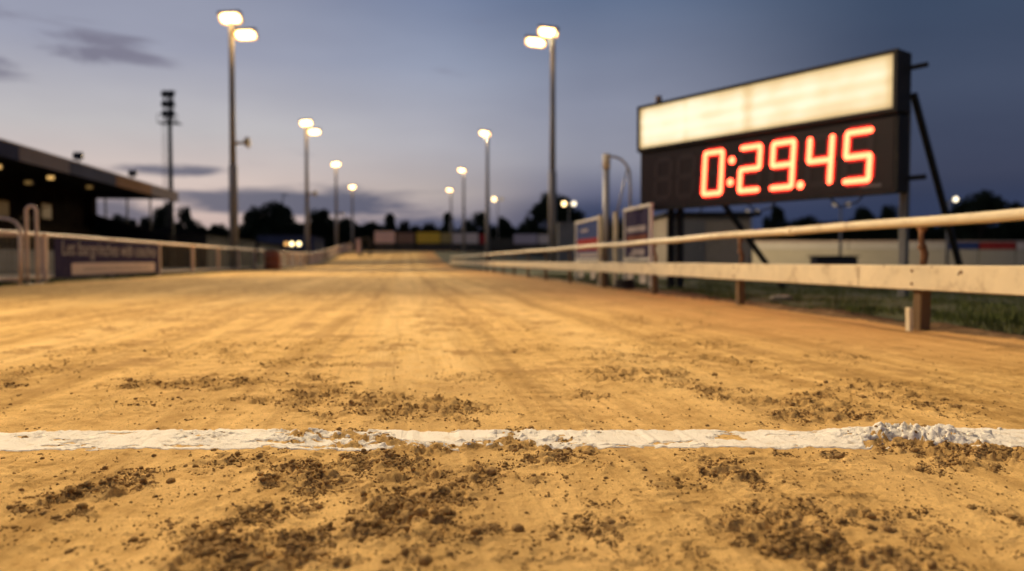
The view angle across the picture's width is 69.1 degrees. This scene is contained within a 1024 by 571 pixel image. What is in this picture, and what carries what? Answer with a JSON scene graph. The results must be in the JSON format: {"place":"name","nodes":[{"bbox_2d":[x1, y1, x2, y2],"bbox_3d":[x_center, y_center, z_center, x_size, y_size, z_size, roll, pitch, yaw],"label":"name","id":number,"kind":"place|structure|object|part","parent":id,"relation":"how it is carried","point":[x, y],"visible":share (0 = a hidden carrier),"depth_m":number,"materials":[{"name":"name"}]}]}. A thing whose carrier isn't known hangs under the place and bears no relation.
{"place":"outdoors","nodes":[
{"label":"outdoors","id":0,"kind":"place"},
{"bbox_2d":[0,268,214,276],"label":"apron path","id":1,"kind":"structure","parent":0,"point":[34,273],"depth_m":33.50,"materials":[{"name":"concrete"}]},
{"bbox_2d":[0,138,178,272],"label":"grandstand","id":2,"kind":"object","parent":1,"relation":"on","point":[62,194],"visible":0.81,"depth_m":43.28,"materials":[{"name":"metal"}]},
{"bbox_2d":[0,200,8,216],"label":"lit window","id":3,"kind":"structure","parent":2,"relation":"in","point":[4,205],"depth_m":40.15,"materials":[{"name":"yellow glass"}]},
{"bbox_2d":[41,203,51,218],"bbox_3d":[-28.073,-4.483,44.887,0.030,0.900,1.212,0,2,-8],"label":"lit window","id":4,"kind":"structure","parent":2,"relation":"in","point":[46,211],"depth_m":44.84,"materials":[{"name":"yellow glass"}]},
{"bbox_2d":[72,152,83,161],"bbox_3d":[-21.355,-6.266,36.633,0.440,0.608,0.344,-1,2,-17],"label":"roof floodlight","id":5,"kind":"object","parent":2,"relation":"on","point":[78,156],"visible":0.91,"depth_m":36.55,"materials":[{"name":"metal"}]},
{"bbox_2d":[128,170,136,177],"bbox_3d":[-22.399,-6.506,43.929,0.440,0.608,0.344,-1,2,-17],"label":"roof floodlight","id":6,"kind":"object","parent":2,"relation":"on","point":[132,173],"visible":0.89,"depth_m":43.84,"materials":[{"name":"metal"}]},
{"bbox_2d":[0,251,350,286],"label":"verge","id":7,"kind":"structure","parent":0,"point":[94,278],"depth_m":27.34,"materials":[{"name":"green plant"}]},
{"bbox_2d":[0,217,22,282],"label":"handrail","id":8,"kind":"object","parent":7,"relation":"on","point":[19,228],"visible":0.88,"depth_m":15.85,"materials":[{"name":"grey metal"}]},
{"bbox_2d":[23,204,43,283],"bbox_3d":[-10.500,-0.904,16.279,0.380,1.734,0.160,0,2,0],"label":"hooped post","id":9,"kind":"object","parent":7,"relation":"on","point":[34,207],"visible":0.98,"depth_m":16.25,"materials":[{"name":"white metal"}]},
{"bbox_2d":[0,230,352,281],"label":"trackside fence","id":10,"kind":"object","parent":7,"relation":"on","point":[44,239],"visible":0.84,"depth_m":27.20,"materials":[{"name":"white metal"}]},
{"bbox_2d":[0,234,20,284],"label":"gate","id":11,"kind":"structure","parent":10,"relation":"attached to","point":[18,253],"depth_m":15.18,"materials":[{"name":"grey metal"}]},
{"bbox_2d":[54,238,159,277],"bbox_3d":[-11.305,-0.767,21.262,0.036,0.950,7.526,0,2,-8],"label":"banner","id":12,"kind":"object","parent":10,"relation":"attached to","point":[80,258],"visible":1,"depth_m":20.26,"materials":[{"name":"blue fabric"}]},
{"bbox_2d":[280,253,287,265],"bbox_3d":[-15.732,-1.769,51.169,0.020,0.920,3.637,0,2,-8],"label":"advertising board","id":13,"kind":"object","parent":10,"relation":"attached to","point":[282,263],"visible":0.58,"depth_m":51.65,"materials":[{"name":"grey"}]},
{"bbox_2d":[289,253,302,265],"bbox_3d":[-16.590,-1.974,57.166,0.020,0.935,7.679,0,2,-8],"label":"advertising board","id":14,"kind":"object","parent":10,"relation":"attached to","point":[292,261],"visible":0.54,"depth_m":55.81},
{"bbox_2d":[305,254,308,264],"bbox_3d":[-17.448,-2.212,63.161,0.020,0.978,3.651,0,2,-8],"label":"advertising board","id":15,"kind":"object","parent":10,"relation":"attached to","point":[306,258],"visible":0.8,"depth_m":63.15,"materials":[{"name":"grey"}]},
{"bbox_2d":[311,251,322,263],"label":"advertising board","id":16,"kind":"object","parent":10,"relation":"attached to","point":[313,257],"visible":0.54,"depth_m":70.24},
{"bbox_2d":[327,247,336,257],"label":"advertising board","id":17,"kind":"object","parent":10,"relation":"attached to","point":[330,252],"visible":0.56,"depth_m":84.49,"materials":[{"name":"grey"}]},
{"bbox_2d":[339,245,351,252],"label":"advertising board","id":18,"kind":"object","parent":10,"relation":"attached to","point":[344,248],"visible":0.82,"depth_m":102.52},
{"bbox_2d":[217,10,257,269],"bbox_3d":[-14.112,-7.420,38.522,1.859,13.290,1.085,0,2,-6],"label":"floodlight pole","id":19,"kind":"object","parent":7,"relation":"on","point":[231,18],"visible":0.93,"depth_m":38.44,"materials":[{"name":"metal"}]},
{"bbox_2d":[299,119,320,252],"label":"floodlight pole","id":20,"kind":"object","parent":7,"relation":"on","point":[306,123],"visible":0.86,"depth_m":67.41,"materials":[{"name":"metal"}]},
{"bbox_2d":[331,161,342,253],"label":"floodlight pole","id":21,"kind":"object","parent":7,"relation":"on","point":[335,164],"visible":0.88,"depth_m":96.06,"materials":[{"name":"metal"}]},
{"bbox_2d":[0,251,1023,570],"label":"sand track","id":22,"kind":"structure","parent":0,"point":[372,295],"depth_m":2.48,"materials":[{"name":"beige sand"}]},
{"bbox_2d":[264,250,280,269],"bbox_3d":[-13.692,-1.465,42.575,0.920,1.120,0.920,0,2,0],"label":"orange drum","id":23,"kind":"object","parent":22,"relation":"on","point":[272,259],"visible":1,"depth_m":42.21,"materials":[{"name":"plastic"}]},
{"bbox_2d":[356,237,370,255],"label":"gate frame","id":24,"kind":"object","parent":22,"relation":"on","point":[358,248],"visible":1,"depth_m":87.77,"materials":[{"name":"grey metal"}]},
{"bbox_2d":[9,315,1012,570],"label":"dirt lumps","id":25,"kind":"object","parent":22,"relation":"on","point":[423,559],"visible":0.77,"depth_m":1.44,"materials":[{"name":"brown soil"}]},
{"bbox_2d":[0,421,1023,451],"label":"finish line","id":26,"kind":"object","parent":22,"relation":"on","point":[249,438],"visible":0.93,"depth_m":2.08,"materials":[{"name":"white paint"}]},
{"bbox_2d":[828,421,1002,443],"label":"paint lumps","id":27,"kind":"object","parent":26,"relation":"on","point":[904,436],"visible":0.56,"depth_m":2.10,"materials":[{"name":"white paint"}]},
{"bbox_2d":[0,314,1023,570],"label":"dirt crumbs","id":28,"kind":"object","parent":22,"relation":"on","point":[462,528],"visible":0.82,"depth_m":1.60,"materials":[{"name":"brown soil"}]},
{"bbox_2d":[0,0,1023,229],"label":"sky","id":29,"kind":"structure","parent":0,"point":[399,93],"materials":[{"name":"blue"}]},
{"bbox_2d":[241,251,1015,267],"bbox_3d":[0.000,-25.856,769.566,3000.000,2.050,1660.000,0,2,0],"label":"ground","id":30,"kind":"structure","parent":0,"point":[262,263],"depth_m":72.79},
{"bbox_2d":[110,213,135,224],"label":"tree","id":31,"kind":"object","parent":30,"relation":"on","point":[117,217],"visible":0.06,"depth_m":149.06,"materials":[{"name":"green plant"}]},
{"bbox_2d":[133,216,153,227],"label":"tree","id":32,"kind":"object","parent":30,"relation":"on","point":[144,222],"visible":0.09,"depth_m":153.35,"materials":[{"name":"green plant"}]},
{"bbox_2d":[152,202,174,227],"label":"tree","id":33,"kind":"object","parent":30,"relation":"on","point":[161,218],"visible":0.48,"depth_m":148.15,"materials":[{"name":"green plant"}]},
{"bbox_2d":[157,90,182,227],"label":"floodlight mast","id":34,"kind":"object","parent":30,"relation":"on","point":[169,114],"visible":0.82,"depth_m":91.27,"materials":[{"name":"metal"}]},
{"bbox_2d":[174,206,202,231],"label":"tree","id":35,"kind":"object","parent":30,"relation":"on","point":[187,222],"visible":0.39,"depth_m":148.86,"materials":[{"name":"green plant"}]},
{"bbox_2d":[144,226,254,267],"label":"shed","id":36,"kind":"structure","parent":30,"relation":"on","point":[193,237],"depth_m":54.40,"materials":[{"name":"metal"}]},
{"bbox_2d":[197,223,228,235],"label":"tree","id":37,"kind":"object","parent":30,"relation":"on","point":[221,228],"visible":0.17,"depth_m":153.50,"materials":[{"name":"green plant"}]},
{"bbox_2d":[238,223,253,238],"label":"tree","id":38,"kind":"object","parent":30,"relation":"on","point":[242,233],"visible":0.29,"depth_m":147.74,"materials":[{"name":"green plant"}]},
{"bbox_2d":[255,241,283,261],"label":"shed","id":39,"kind":"structure","parent":30,"relation":"on","point":[265,246],"depth_m":79.04,"materials":[{"name":"metal"}]},
{"bbox_2d":[241,200,299,240],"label":"tree","id":40,"kind":"object","parent":30,"relation":"on","point":[272,217],"visible":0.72,"depth_m":137.43,"materials":[{"name":"green plant"}]},
{"bbox_2d":[257,233,324,253],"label":"shed","id":41,"kind":"structure","parent":30,"relation":"on","point":[316,243],"depth_m":95.51,"materials":[{"name":"stone"}]},
{"bbox_2d":[298,208,347,249],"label":"tree","id":42,"kind":"object","parent":30,"relation":"on","point":[321,218],"visible":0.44,"depth_m":147.99,"materials":[{"name":"green plant"}]},
{"bbox_2d":[321,217,366,250],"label":"tree","id":43,"kind":"object","parent":30,"relation":"on","point":[345,228],"visible":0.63,"depth_m":147.88,"materials":[{"name":"green plant"}]},
{"bbox_2d":[349,185,355,250],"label":"floodlight pole","id":44,"kind":"object","parent":30,"relation":"on","point":[351,187],"visible":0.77,"depth_m":125.55,"materials":[{"name":"metal"}]},
{"bbox_2d":[360,220,380,250],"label":"tree","id":45,"kind":"object","parent":30,"relation":"on","point":[369,229],"visible":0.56,"depth_m":153.83,"materials":[{"name":"green plant"}]},
{"bbox_2d":[374,231,394,250],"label":"hoarding","id":46,"kind":"object","parent":30,"relation":"on","point":[384,240],"visible":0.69,"depth_m":121.79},
{"bbox_2d":[382,212,396,250],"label":"tree","id":47,"kind":"object","parent":30,"relation":"on","point":[389,221],"visible":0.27,"depth_m":158.93,"materials":[{"name":"green plant"}]},
{"bbox_2d":[396,220,411,233],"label":"tree","id":48,"kind":"object","parent":30,"relation":"on","point":[404,226],"visible":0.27,"depth_m":163.96,"materials":[{"name":"green plant"}]},
{"bbox_2d":[397,233,414,250],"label":"hoarding","id":49,"kind":"object","parent":30,"relation":"on","point":[405,241],"visible":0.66,"depth_m":121.79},
{"bbox_2d":[408,223,437,249],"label":"tree","id":50,"kind":"object","parent":30,"relation":"on","point":[427,227],"visible":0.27,"depth_m":163.18,"materials":[{"name":"green plant"}]},
{"bbox_2d":[416,232,440,250],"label":"hoarding","id":51,"kind":"object","parent":30,"relation":"on","point":[428,241],"visible":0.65,"depth_m":121.79,"materials":[{"name":"yellow"}]},
{"bbox_2d":[441,233,451,250],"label":"hoarding","id":52,"kind":"object","parent":30,"relation":"on","point":[446,241],"visible":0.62,"depth_m":121.79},
{"bbox_2d":[440,212,456,250],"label":"tree","id":53,"kind":"object","parent":30,"relation":"on","point":[445,227],"visible":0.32,"depth_m":158.96,"materials":[{"name":"green plant"}]},
{"bbox_2d":[446,188,452,237],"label":"floodlight pole","id":54,"kind":"object","parent":30,"relation":"on","point":[450,190],"visible":0.73,"depth_m":132.52,"materials":[{"name":"metal"}]},
{"bbox_2d":[456,219,472,243],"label":"tree","id":55,"kind":"object","parent":30,"relation":"on","point":[467,224],"visible":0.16,"depth_m":163.67,"materials":[{"name":"green plant"}]},
{"bbox_2d":[453,233,477,251],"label":"hoarding","id":56,"kind":"object","parent":30,"relation":"on","point":[469,237],"visible":0.8,"depth_m":121.79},
{"bbox_2d":[467,211,496,249],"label":"tree","id":57,"kind":"object","parent":30,"relation":"on","point":[479,219],"visible":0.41,"depth_m":158.81,"materials":[{"name":"green plant"}]},
{"bbox_2d":[479,234,484,251],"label":"hoarding","id":58,"kind":"object","parent":30,"relation":"on","point":[481,242],"visible":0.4,"depth_m":121.80,"materials":[{"name":"red"}]},
{"bbox_2d":[492,197,503,237],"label":"twin lamp post","id":59,"kind":"object","parent":30,"relation":"on","point":[500,199],"visible":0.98,"depth_m":149.53,"materials":[{"name":"metal"}]},
{"bbox_2d":[490,238,512,252],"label":"hoarding","id":60,"kind":"object","parent":30,"relation":"on","point":[498,245],"visible":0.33,"depth_m":121.81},
{"bbox_2d":[495,216,514,247],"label":"tree","id":61,"kind":"object","parent":30,"relation":"on","point":[505,229],"visible":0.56,"depth_m":163.30,"materials":[{"name":"green plant"}]},
{"bbox_2d":[511,217,538,252],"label":"tree","id":62,"kind":"object","parent":30,"relation":"on","point":[521,225],"visible":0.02,"depth_m":157.69,"materials":[{"name":"green plant"}]},
{"bbox_2d":[514,234,536,254],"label":"hoarding","id":63,"kind":"object","parent":30,"relation":"on","point":[522,242],"visible":0.63,"depth_m":121.80,"materials":[{"name":"grey"}]},
{"bbox_2d":[538,235,547,255],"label":"hoarding","id":64,"kind":"object","parent":30,"relation":"on","point":[542,241],"visible":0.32,"depth_m":121.80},
{"bbox_2d":[520,192,585,247],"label":"tree","id":65,"kind":"object","parent":30,"relation":"on","point":[539,212],"visible":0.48,"depth_m":145.51,"materials":[{"name":"green plant"}]},
{"bbox_2d":[562,202,575,221],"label":"twin lamp post","id":66,"kind":"object","parent":30,"relation":"on","point":[565,203],"visible":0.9,"depth_m":134.51,"materials":[{"name":"metal"}]},
{"bbox_2d":[185,222,1008,255],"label":"treeline","id":67,"kind":"object","parent":30,"relation":"on","point":[911,234],"depth_m":178.71,"materials":[{"name":"green plant"}]},
{"bbox_2d":[594,214,619,249],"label":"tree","id":68,"kind":"object","parent":30,"relation":"on","point":[610,231],"visible":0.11,"depth_m":161.80,"materials":[{"name":"green plant"}]},
{"bbox_2d":[578,242,648,262],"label":"hoarding","id":69,"kind":"object","parent":30,"relation":"on","point":[620,256],"depth_m":71.98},
{"bbox_2d":[618,217,622,239],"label":"tree","id":70,"kind":"object","parent":30,"relation":"on","point":[620,227],"visible":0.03,"depth_m":162.78,"materials":[{"name":"green plant"}]},
{"bbox_2d":[450,208,1023,330],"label":"running rail","id":71,"kind":"object","parent":30,"relation":"on","point":[922,280],"visible":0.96,"depth_m":6.21,"materials":[{"name":"metal"}]},
{"bbox_2d":[762,204,791,249],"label":"tree","id":72,"kind":"object","parent":30,"relation":"on","point":[777,219],"visible":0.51,"depth_m":168.62,"materials":[{"name":"green plant"}]},
{"bbox_2d":[788,215,836,249],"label":"tree","id":73,"kind":"object","parent":30,"relation":"on","point":[808,221],"visible":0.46,"depth_m":167.44,"materials":[{"name":"green plant"}]},
{"bbox_2d":[825,220,850,249],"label":"tree","id":74,"kind":"object","parent":30,"relation":"on","point":[844,236],"visible":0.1,"depth_m":172.12,"materials":[{"name":"green plant"}]},
{"bbox_2d":[847,205,879,249],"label":"tree","id":75,"kind":"object","parent":30,"relation":"on","point":[863,214],"visible":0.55,"depth_m":167.76,"materials":[{"name":"green plant"}]},
{"bbox_2d":[874,205,898,249],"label":"tree","id":76,"kind":"object","parent":30,"relation":"on","point":[890,234],"visible":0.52,"depth_m":167.73,"materials":[{"name":"green plant"}]},
{"bbox_2d":[909,226,944,249],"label":"tree","id":77,"kind":"object","parent":30,"relation":"on","point":[931,236],"visible":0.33,"depth_m":176.78,"materials":[{"name":"green plant"}]},
{"bbox_2d":[942,189,1020,262],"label":"tree","id":78,"kind":"object","parent":30,"relation":"on","point":[984,202],"visible":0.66,"depth_m":162.16,"materials":[{"name":"green plant"}]},
{"bbox_2d":[998,201,1023,262],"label":"tree","id":79,"kind":"object","parent":30,"relation":"on","point":[1019,236],"visible":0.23,"depth_m":173.10,"materials":[{"name":"green plant"}]},
{"bbox_2d":[434,251,1023,334],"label":"infield grass","id":80,"kind":"structure","parent":0,"point":[443,256],"depth_m":11.04,"materials":[{"name":"green plant"}]},
{"bbox_2d":[458,167,465,251],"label":"floodlight pole","id":81,"kind":"object","parent":80,"relation":"on","point":[463,170],"visible":0.98,"depth_m":103.58,"materials":[{"name":"metal"}]},
{"bbox_2d":[479,130,490,261],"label":"floodlight pole","id":82,"kind":"object","parent":80,"relation":"on","point":[486,133],"visible":0.87,"depth_m":73.63,"materials":[{"name":"metal"}]},
{"bbox_2d":[525,25,559,269],"bbox_3d":[1.671,-7.639,41.067,1.925,13.561,1.496,0,2,0],"label":"floodlight pole","id":83,"kind":"object","parent":80,"relation":"on","point":[550,32],"visible":0.91,"depth_m":40.94,"materials":[{"name":"metal"}]},
{"bbox_2d":[557,222,574,261],"bbox_3d":[2.918,-2.114,39.952,1.030,2.550,0.680,0,2,0],"label":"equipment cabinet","id":84,"kind":"object","parent":80,"relation":"on","point":[565,234],"visible":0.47,"depth_m":39.63,"materials":[{"name":"metal"}]},
{"bbox_3d":[2.918,-2.058,39.636,0.820,2.200,0.035,0,2,0],"label":"door","id":85,"kind":"part","parent":84,"relation":"part of","materials":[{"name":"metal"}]},
{"bbox_2d":[575,217,597,279],"bbox_3d":[1.775,-0.812,17.433,0.060,1.473,2.400,0,2,-8],"label":"framed sign","id":86,"kind":"object","parent":80,"relation":"on","point":[586,231],"visible":0.63,"depth_m":17.49,"materials":[{"name":"plastic"}]},
{"bbox_2d":[612,212,618,284],"bbox_3d":[2.070,-0.729,14.884,0.105,1.475,0.105,0,2,-8],"label":"cream post","id":87,"kind":"object","parent":80,"relation":"on","point":[615,240],"visible":0.63,"depth_m":14.84,"materials":[{"name":"paint"}]},
{"bbox_2d":[623,203,653,287],"bbox_3d":[2.307,-0.704,13.709,0.060,1.503,1.650,0,2,-8],"label":"framed sign","id":88,"kind":"object","parent":80,"relation":"on","point":[637,225],"visible":0.73,"depth_m":13.58,"materials":[{"name":"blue plastic"}]},
{"bbox_2d":[653,212,760,278],"bbox_3d":[5.380,-1.094,21.175,2.586,1.830,2.500,0,2,0],"label":"hut","id":89,"kind":"object","parent":80,"relation":"on","point":[719,251],"visible":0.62,"depth_m":20.07,"materials":[{"name":"metal"}]},
{"bbox_2d":[675,220,704,278],"bbox_3d":[4.801,-0.962,20.058,0.800,1.600,0.062,0,2,0],"label":"door","id":90,"kind":"structure","parent":89,"relation":"in","point":[694,251],"depth_m":20.06,"materials":[{"name":"metal"}]},
{"bbox_2d":[745,209,757,263],"bbox_3d":[20.551,-4.089,63.857,1.108,4.936,0.427,0,2,0],"label":"twin lamp post","id":91,"kind":"object","parent":80,"relation":"on","point":[751,222],"visible":0.56,"depth_m":63.84,"materials":[{"name":"metal"}]},
{"bbox_2d":[531,273,1023,334],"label":"grass tufts","id":92,"kind":"object","parent":80,"relation":"on","point":[1011,317],"visible":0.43,"depth_m":8.83,"materials":[{"name":"green plant"}]},
{"bbox_2d":[770,295,791,299],"bbox_3d":[3.414,0.160,9.440,0.285,0.080,0.182,0,2,0],"label":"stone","id":93,"kind":"object","parent":80,"relation":"on","point":[778,297],"visible":0.86,"depth_m":9.38,"materials":[{"name":"grey stone"}]},
{"bbox_2d":[752,242,847,263],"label":"hoarding","id":94,"kind":"object","parent":80,"relation":"on","point":[778,256],"visible":0.45,"depth_m":71.96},
{"bbox_2d":[637,48,963,296],"bbox_3d":[4.601,-1.643,12.217,2.320,3.522,4.800,-1,2,-37],"label":"scoreboard","id":95,"kind":"object","parent":80,"relation":"on","point":[839,129],"visible":1,"depth_m":11.00,"materials":[{"name":"black metal"}]},
{"bbox_2d":[807,256,860,264],"bbox_3d":[21.587,-1.567,49.975,3.000,0.875,1.500,0,2,0],"label":"tractor shelter","id":96,"kind":"object","parent":80,"relation":"on","point":[839,260],"visible":0.79,"depth_m":49.37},
{"bbox_2d":[831,202,849,255],"bbox_3d":[26.439,-4.093,59.859,1.474,5.232,0.457,0,2,0],"label":"twin lamp post","id":97,"kind":"object","parent":80,"relation":"on","point":[840,236],"visible":0.6,"depth_m":59.82,"materials":[{"name":"metal"}]},
{"bbox_2d":[848,242,945,264],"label":"hoarding","id":98,"kind":"object","parent":80,"relation":"on","point":[885,257],"visible":0.56,"depth_m":71.96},
{"bbox_2d":[945,197,957,264],"bbox_3d":[33.877,-4.157,57.859,1.418,5.494,0.477,0,2,0],"label":"twin lamp post","id":99,"kind":"object","parent":80,"relation":"on","point":[955,199],"visible":0.55,"depth_m":57.85,"materials":[{"name":"metal"}]},
{"bbox_2d":[949,242,977,265],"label":"hoarding","id":100,"kind":"object","parent":80,"relation":"on","point":[969,257],"visible":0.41,"depth_m":71.97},
{"bbox_2d":[979,242,1015,265],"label":"hoarding","id":101,"kind":"object","parent":80,"relation":"on","point":[996,257],"visible":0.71,"depth_m":71.97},
{"bbox_2d":[1016,242,1023,265],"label":"hoarding","id":102,"kind":"object","parent":80,"relation":"on","point":[1019,256],"visible":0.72,"depth_m":71.97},
{"bbox_2d":[457,267,1023,339],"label":"earth ridge","id":103,"kind":"structure","parent":0,"point":[934,326],"depth_m":6.88,"materials":[{"name":"brown soil"}]},
{"bbox_2d":[597,215,602,284],"bbox_3d":[1.793,-0.718,15.185,0.090,1.433,0.090,0,2,-8],"label":"cream post","id":104,"kind":"object","parent":103,"relation":"on","point":[599,242],"visible":0.84,"depth_m":15.15,"materials":[{"name":"paint"}]},
{"bbox_2d":[603,153,631,285],"bbox_3d":[2.028,-1.253,14.367,0.561,2.557,0.140,0,2,0],"label":"bent gantry","id":105,"kind":"object","parent":103,"relation":"on","point":[606,161],"visible":0.93,"depth_m":14.32,"materials":[{"name":"metal"}]},
{"bbox_2d":[614,279,634,287],"bbox_3d":[1.981,-0.033,13.102,0.376,0.170,0.377,0,2,0],"label":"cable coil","id":106,"kind":"object","parent":103,"relation":"on","point":[624,283],"visible":0.99,"depth_m":12.96,"materials":[{"name":"rubber"}]},
{"bbox_2d":[602,241,1023,241],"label":"rail","id":107,"kind":"object","parent":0,"point":[874,241],"visible":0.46,"depth_m":71.56,"materials":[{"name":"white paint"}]}
]}

